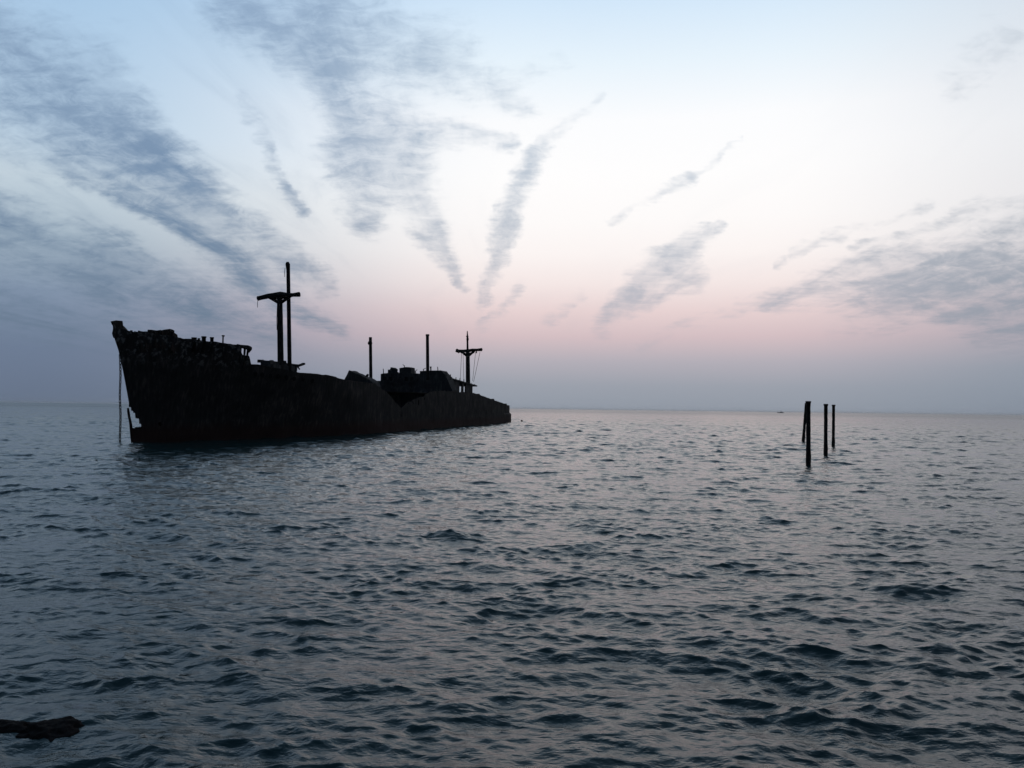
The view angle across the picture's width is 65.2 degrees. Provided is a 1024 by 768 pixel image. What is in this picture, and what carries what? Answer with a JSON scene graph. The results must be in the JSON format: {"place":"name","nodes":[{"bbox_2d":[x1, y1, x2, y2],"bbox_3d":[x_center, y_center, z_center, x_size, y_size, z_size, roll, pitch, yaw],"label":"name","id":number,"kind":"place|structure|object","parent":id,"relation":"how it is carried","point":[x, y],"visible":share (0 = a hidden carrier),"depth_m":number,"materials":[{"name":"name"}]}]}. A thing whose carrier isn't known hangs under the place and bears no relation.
{"place":"outdoors","nodes":[
{"label":"outdoors","id":0,"kind":"place"},
{"bbox_2d":[0,402,1023,767],"bbox_3d":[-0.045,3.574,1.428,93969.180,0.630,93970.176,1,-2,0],"label":"sea","id":1,"kind":"structure","parent":0,"point":[598,588],"depth_m":15.25,"materials":[{"name":"teal liquid"}]},
{"bbox_2d":[0,719,31,732],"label":"rock","id":2,"kind":"object","parent":1,"relation":"in","point":[8,726],"visible":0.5,"depth_m":8.55,"materials":[{"name":"black stone"}]},
{"bbox_2d":[16,716,84,741],"bbox_3d":[-4.908,3.787,8.556,0.816,0.342,0.716,1,-2,-24],"label":"rock","id":3,"kind":"object","parent":1,"relation":"in","point":[50,730],"visible":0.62,"depth_m":8.47,"materials":[{"name":"black stone"}]},
{"bbox_2d":[111,262,510,442],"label":"shipwreck","id":4,"kind":"object","parent":1,"relation":"in","point":[178,389],"visible":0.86,"depth_m":83.84,"materials":[{"name":"metal"}]},
{"bbox_2d":[802,403,805,441],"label":"mooring pile","id":5,"kind":"object","parent":1,"relation":"in","point":[804,429],"visible":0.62,"depth_m":95.82,"materials":[{"name":"wood"}]},
{"bbox_2d":[805,401,810,464],"bbox_3d":[19.502,4.046,52.665,0.366,5.833,0.369,1,-2,0],"label":"mooring pile","id":6,"kind":"object","parent":1,"relation":"in","point":[808,433],"visible":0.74,"depth_m":52.59,"materials":[{"name":"wood"}]},
{"bbox_2d":[823,404,827,455],"bbox_3d":[25.507,4.519,65.013,0.366,5.796,0.370,1,-2,0],"label":"mooring pile","id":7,"kind":"object","parent":1,"relation":"in","point":[825,450],"visible":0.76,"depth_m":64.94,"materials":[{"name":"wood"}]},
{"bbox_2d":[831,405,834,446],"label":"mooring pile","id":8,"kind":"object","parent":1,"relation":"in","point":[833,426],"visible":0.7,"depth_m":80.87,"materials":[{"name":"wood"}]},
{"bbox_2d":[0,0,1023,414],"label":"sky","id":9,"kind":"structure","parent":0,"point":[667,205],"materials":[{"name":"blue"}]}
]}

